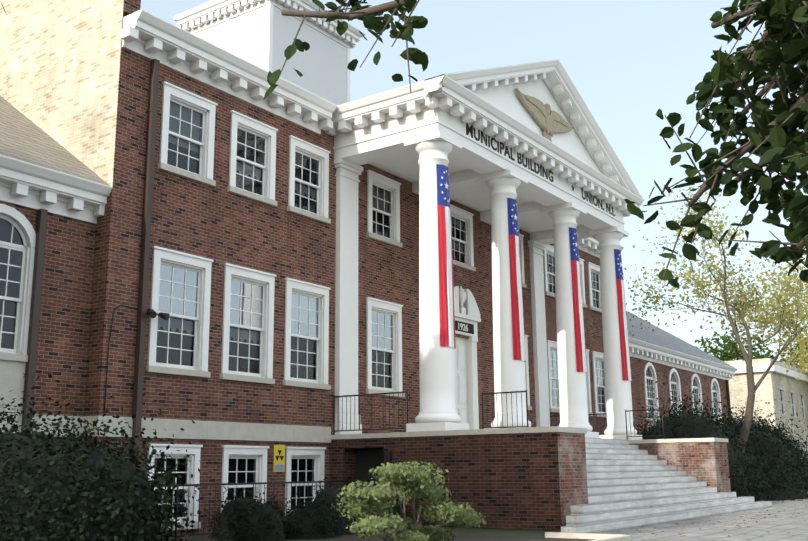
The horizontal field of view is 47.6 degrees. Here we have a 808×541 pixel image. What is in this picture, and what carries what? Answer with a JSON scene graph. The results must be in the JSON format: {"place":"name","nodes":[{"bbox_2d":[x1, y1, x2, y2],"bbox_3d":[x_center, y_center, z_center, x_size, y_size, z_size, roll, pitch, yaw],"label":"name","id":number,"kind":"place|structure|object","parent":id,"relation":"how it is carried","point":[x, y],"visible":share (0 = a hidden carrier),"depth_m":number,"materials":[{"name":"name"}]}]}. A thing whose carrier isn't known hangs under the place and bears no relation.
{"place":"outdoors","nodes":[
{"label":"outdoors","id":0,"kind":"place"},
{"bbox_2d":[263,0,428,99],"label":"branch","id":1,"kind":"object","parent":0,"point":[366,14],"visible":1,"depth_m":6.09,"materials":[{"name":"green plant"}]},
{"bbox_2d":[162,532,595,540],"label":"ground","id":2,"kind":"structure","parent":0,"point":[460,537],"depth_m":17.80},
{"bbox_2d":[0,367,230,540],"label":"yew shrub","id":3,"kind":"object","parent":2,"relation":"on","point":[62,489],"visible":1,"depth_m":12.97,"materials":[{"name":"green plant"}]},
{"bbox_2d":[150,484,175,536],"bbox_3d":[-4.899,4.732,17.956,1.340,1.090,0.044,-9,-15,34],"label":"areaway railing","id":4,"kind":"object","parent":2,"relation":"on","point":[162,498],"visible":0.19,"depth_m":17.77,"materials":[{"name":"black metal"}]},
{"bbox_2d":[201,487,298,540],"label":"boxwood shrub","id":5,"kind":"object","parent":2,"relation":"on","point":[245,519],"visible":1,"depth_m":17.45,"materials":[{"name":"green plant"}]},
{"bbox_2d":[175,479,369,540],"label":"areaway railing","id":6,"kind":"object","parent":2,"relation":"on","point":[273,483],"visible":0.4,"depth_m":18.84,"materials":[{"name":"black metal"}]},
{"bbox_2d":[279,494,343,539],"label":"boxwood shrub","id":7,"kind":"object","parent":2,"relation":"on","point":[313,523],"visible":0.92,"depth_m":18.06,"materials":[{"name":"green plant"}]},
{"bbox_2d":[298,469,364,535],"bbox_3d":[-1.516,5.171,19.623,1.866,1.817,1.989,-3,-13,13],"label":"boxwood shrub","id":8,"kind":"object","parent":2,"relation":"on","point":[327,497],"visible":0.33,"depth_m":19.21,"materials":[{"name":"green plant"}]},
{"bbox_2d":[360,497,423,530],"bbox_3d":[-0.478,5.669,20.792,1.878,1.476,1.787,-9,-15,34],"label":"boxwood shrub","id":9,"kind":"object","parent":2,"relation":"on","point":[395,508],"visible":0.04,"depth_m":20.66,"materials":[{"name":"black plant"}]},
{"bbox_2d":[331,461,486,540],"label":"sage shrub","id":10,"kind":"object","parent":2,"relation":"on","point":[404,478],"visible":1,"depth_m":13.09,"materials":[{"name":"green plant"}]},
{"bbox_2d":[606,376,793,502],"bbox_3d":[10.511,7.128,33.972,7.350,6.348,8.735,-9,-15,34],"label":"yew hedge","id":11,"kind":"object","parent":2,"relation":"on","point":[681,425],"visible":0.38,"depth_m":32.77,"materials":[{"name":"green plant"}]},
{"bbox_2d":[697,410,741,436],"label":"yew hedge","id":12,"kind":"object","parent":2,"relation":"on","point":[729,425],"depth_m":43.75,"materials":[{"name":"green plant"}]},
{"bbox_2d":[699,392,807,500],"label":"yew hedge","id":13,"kind":"object","parent":2,"relation":"on","point":[793,474],"visible":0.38,"depth_m":36.84,"materials":[{"name":"green plant"}]},
{"bbox_2d":[715,400,807,482],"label":"yew hedge","id":14,"kind":"object","parent":2,"relation":"on","point":[740,419],"visible":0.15,"depth_m":47.40,"materials":[{"name":"green plant"}]},
{"bbox_2d":[760,416,807,484],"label":"yew hedge","id":15,"kind":"object","parent":2,"relation":"on","point":[797,448],"visible":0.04,"depth_m":51.57,"materials":[{"name":"green plant"}]},
{"bbox_2d":[140,0,807,369],"label":"sky","id":16,"kind":"structure","parent":0,"point":[627,60],"materials":[{"name":"blue"}]},
{"bbox_2d":[414,526,560,537],"bbox_3d":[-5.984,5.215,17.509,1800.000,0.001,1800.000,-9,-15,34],"label":"ground","id":17,"kind":"structure","parent":0,"point":[503,532],"depth_m":19.51,"materials":[{"name":"green plant"}]},
{"bbox_2d":[0,0,623,535],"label":"municipal building","id":18,"kind":"structure","parent":17,"relation":"on","point":[214,236],"depth_m":21.59,"materials":[{"name":"brick"}]},
{"bbox_2d":[0,96,112,444],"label":"wing","id":19,"kind":"structure","parent":18,"relation":"attached to","point":[54,194],"depth_m":17.98,"materials":[{"name":"brown brick"}]},
{"bbox_2d":[104,304,169,412],"bbox_3d":[-5.435,1.822,18.743,0.396,2.222,1.288,-9,-15,34],"label":"security light","id":20,"kind":"object","parent":18,"relation":"attached to","point":[151,313],"visible":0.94,"depth_m":18.96,"materials":[{"name":"black metal"}]},
{"bbox_2d":[174,0,365,105],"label":"cupola","id":21,"kind":"object","parent":18,"relation":"on","point":[261,33],"visible":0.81,"depth_m":35.31,"materials":[{"name":"white paint"}]},
{"bbox_2d":[273,445,284,471],"bbox_3d":[-2.998,4.516,22.019,0.018,0.640,0.380,-9,-15,34],"label":"fallout shelter sign","id":22,"kind":"object","parent":18,"relation":"attached to","point":[279,459],"visible":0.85,"depth_m":22.01,"materials":[{"name":"yellow metal"}]},
{"bbox_2d":[454,286,480,428],"bbox_3d":[1.837,2.926,29.359,0.465,4.930,2.120,-9,-15,34],"label":"entrance door","id":23,"kind":"structure","parent":18,"relation":"attached to","point":[466,312],"depth_m":29.67,"materials":[{"name":"white paint"}]},
{"bbox_2d":[458,323,467,330],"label":"date numerals","id":24,"kind":"object","parent":23,"relation":"attached to","point":[466,328],"visible":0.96,"depth_m":29.56,"materials":[{"name":"white"}]},
{"bbox_2d":[626,311,737,434],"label":"wing","id":25,"kind":"structure","parent":18,"relation":"attached to","point":[660,356],"depth_m":47.85,"materials":[{"name":"brown brick"}]},
{"bbox_2d":[329,426,771,532],"bbox_3d":[4.750,5.914,26.455,7.370,2.202,15.300,-9,-15,34],"label":"porch podium and steps","id":26,"kind":"object","parent":17,"relation":"on","point":[539,478],"visible":0.9,"depth_m":21.63,"materials":[{"name":"brown brick"}]},
{"bbox_2d":[333,390,407,434],"bbox_3d":[-0.867,3.613,23.189,2.370,1.020,0.044,-9,-15,34],"label":"porch railing","id":27,"kind":"object","parent":26,"relation":"on","point":[350,396],"visible":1,"depth_m":23.32,"materials":[{"name":"black metal"}]},
{"bbox_2d":[385,451,391,461],"bbox_3d":[-0.369,4.552,22.423,0.140,0.250,0.100,-9,-15,34],"label":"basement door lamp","id":28,"kind":"object","parent":26,"relation":"attached to","point":[388,456],"visible":1,"depth_m":22.38,"materials":[{"name":"black metal"}]},
{"bbox_2d":[404,131,469,431],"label":"column","id":29,"kind":"structure","parent":26,"relation":"on","point":[437,412],"depth_m":22.71,"materials":[{"name":"white paint"}]},
{"bbox_2d":[436,164,455,348],"bbox_3d":[1.097,-0.399,23.135,0.218,4.700,0.652,-9,-15,34],"label":"banner","id":30,"kind":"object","parent":29,"relation":"attached to","point":[446,309],"depth_m":22.98,"materials":[{"name":"red fabric"}]},
{"bbox_2d":[326,59,643,434],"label":"portico","id":31,"kind":"structure","parent":26,"relation":"on","point":[376,130],"depth_m":26.37,"materials":[{"name":"white paint"}]},
{"bbox_2d":[466,123,553,181],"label":"building lettering","id":32,"kind":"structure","parent":31,"relation":"attached to","point":[541,169],"depth_m":26.55,"materials":[{"name":"black metal"}]},
{"bbox_2d":[514,88,573,141],"bbox_3d":[4.500,-4.596,28.842,0.241,1.420,4.000,-9,-15,34],"label":"eagle sculpture","id":33,"kind":"object","parent":31,"relation":"attached to","point":[548,120],"visible":1,"depth_m":28.65,"materials":[{"name":"brown metal"}]},
{"bbox_2d":[581,188,614,215],"bbox_3d":[6.751,-2.295,31.742,0.024,0.482,2.821,-9,-15,34],"label":"building lettering","id":34,"kind":"object","parent":31,"relation":"attached to","point":[587,196],"visible":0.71,"depth_m":31.47,"materials":[{"name":"black metal"}]},
{"bbox_2d":[477,169,530,428],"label":"column","id":35,"kind":"structure","parent":26,"relation":"on","point":[509,370],"depth_m":25.82,"materials":[{"name":"white paint"}]},
{"bbox_2d":[507,198,525,361],"bbox_3d":[3.250,0.231,26.131,0.205,4.700,0.686,-9,-15,34],"label":"banner","id":36,"kind":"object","parent":35,"relation":"attached to","point":[518,329],"depth_m":25.98,"materials":[{"name":"red fabric"}]},
{"bbox_2d":[481,390,527,428],"bbox_3d":[2.488,3.480,22.658,1.290,0.990,0.044,-9,-15,34],"label":"porch railing","id":37,"kind":"object","parent":26,"relation":"on","point":[496,393],"visible":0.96,"depth_m":22.66,"materials":[{"name":"black metal"}]},
{"bbox_2d":[541,202,598,437],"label":"column","id":38,"kind":"structure","parent":26,"relation":"on","point":[573,404],"depth_m":29.14,"materials":[{"name":"white paint"}]},
{"bbox_2d":[569,227,586,372],"bbox_3d":[5.636,0.930,29.457,0.209,4.700,0.687,-9,-15,34],"label":"banner","id":39,"kind":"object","parent":38,"relation":"attached to","point":[580,345],"depth_m":29.30,"materials":[{"name":"fabric"}]},
{"bbox_2d":[550,413,606,431],"bbox_3d":[6.293,5.710,33.169,2.370,1.020,0.044,-9,-15,34],"label":"porch railing","id":40,"kind":"object","parent":26,"relation":"on","point":[589,419],"visible":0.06,"depth_m":32.85,"materials":[{"name":"black metal"}]},
{"bbox_2d":[588,226,642,439],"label":"column","id":41,"kind":"structure","parent":26,"relation":"on","point":[618,390],"depth_m":32.12,"materials":[{"name":"white paint"}]},
{"bbox_2d":[614,249,630,381],"bbox_3d":[7.791,1.561,32.462,0.211,4.700,0.685,-9,-15,34],"label":"banner","id":42,"kind":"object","parent":41,"relation":"attached to","point":[625,354],"depth_m":32.29,"materials":[{"name":"red fabric"}]},
{"bbox_2d":[625,408,664,439],"bbox_3d":[7.947,5.079,30.267,1.290,0.990,0.044,-9,-15,34],"label":"stair handrail","id":43,"kind":"object","parent":26,"relation":"on","point":[661,409],"visible":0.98,"depth_m":30.28,"materials":[{"name":"black metal"}]},
{"bbox_2d":[545,532,630,540],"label":"paving kerb","id":44,"kind":"structure","parent":17,"relation":"on","point":[610,537],"depth_m":17.23,"materials":[{"name":"concrete"}]},
{"bbox_2d":[694,325,807,367],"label":"tree","id":45,"kind":"object","parent":17,"relation":"on","point":[734,354],"visible":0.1,"depth_m":89.25,"materials":[{"name":"green plant"}]},
{"bbox_2d":[780,329,807,382],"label":"tree","id":46,"kind":"object","parent":17,"relation":"on","point":[806,357],"visible":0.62,"depth_m":71.72,"materials":[{"name":"yellow plant"}]},
{"bbox_2d":[595,492,807,540],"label":"forecourt paving","id":47,"kind":"structure","parent":0,"point":[787,520],"depth_m":20.03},
{"bbox_2d":[576,453,807,540],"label":"fallen leaves","id":48,"kind":"object","parent":47,"relation":"on","point":[705,508],"visible":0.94,"depth_m":22.33,"materials":[{"name":"brown plant"}]},
{"bbox_2d":[623,186,807,458],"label":"yellowing tree","id":49,"kind":"object","parent":47,"relation":"on","point":[743,304],"visible":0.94,"depth_m":36.98,"materials":[{"name":"yellow plant"}]},
{"bbox_2d":[724,358,807,458],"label":"neighbour building","id":50,"kind":"structure","parent":0,"point":[778,383],"depth_m":63.57,"materials":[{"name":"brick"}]},
{"bbox_2d":[728,63,807,196],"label":"bough","id":51,"kind":"object","parent":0,"point":[792,177],"visible":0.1,"depth_m":6.56,"materials":[{"name":"green plant"}]},
{"bbox_2d":[686,29,807,140],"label":"bough","id":52,"kind":"object","parent":51,"relation":"on","point":[766,89],"visible":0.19,"depth_m":7.14,"materials":[{"name":"green plant"}]},
{"bbox_2d":[762,190,807,281],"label":"bough","id":53,"kind":"object","parent":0,"point":[781,255],"visible":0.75,"depth_m":5.58,"materials":[{"name":"green plant"}]},
{"bbox_2d":[729,179,807,270],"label":"bough","id":54,"kind":"object","parent":53,"relation":"on","point":[769,248],"visible":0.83,"depth_m":5.57,"materials":[{"name":"green plant"}]},
{"bbox_2d":[624,20,807,288],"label":"bough","id":55,"kind":"object","parent":54,"relation":"on","point":[773,133],"visible":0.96,"depth_m":6.01,"materials":[{"name":"green plant"}]},
{"bbox_2d":[684,14,807,155],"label":"bough","id":56,"kind":"object","parent":55,"relation":"on","point":[781,61],"visible":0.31,"depth_m":6.13,"materials":[{"name":"green plant"}]},
{"bbox_2d":[689,1,807,137],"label":"bough","id":57,"kind":"object","parent":55,"relation":"on","point":[706,88],"visible":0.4,"depth_m":6.51,"materials":[{"name":"green plant"}]},
{"bbox_2d":[705,95,807,247],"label":"bough","id":58,"kind":"object","parent":55,"relation":"on","point":[769,192],"visible":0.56,"depth_m":6.20,"materials":[{"name":"green plant"}]},
{"bbox_2d":[709,0,807,84],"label":"bough","id":59,"kind":"object","parent":55,"relation":"on","point":[793,13],"visible":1,"depth_m":5.44,"materials":[{"name":"green plant"}]},
{"bbox_2d":[758,142,807,229],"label":"bough","id":60,"kind":"object","parent":54,"relation":"attached to","point":[798,205],"visible":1,"depth_m":4.86,"materials":[{"name":"green plant"}]},
{"bbox_2d":[803,249,807,282],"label":"leaves","id":61,"kind":"object","parent":54,"relation":"attached to","point":[806,280],"visible":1,"depth_m":4.64,"materials":[{"name":"green plant"}]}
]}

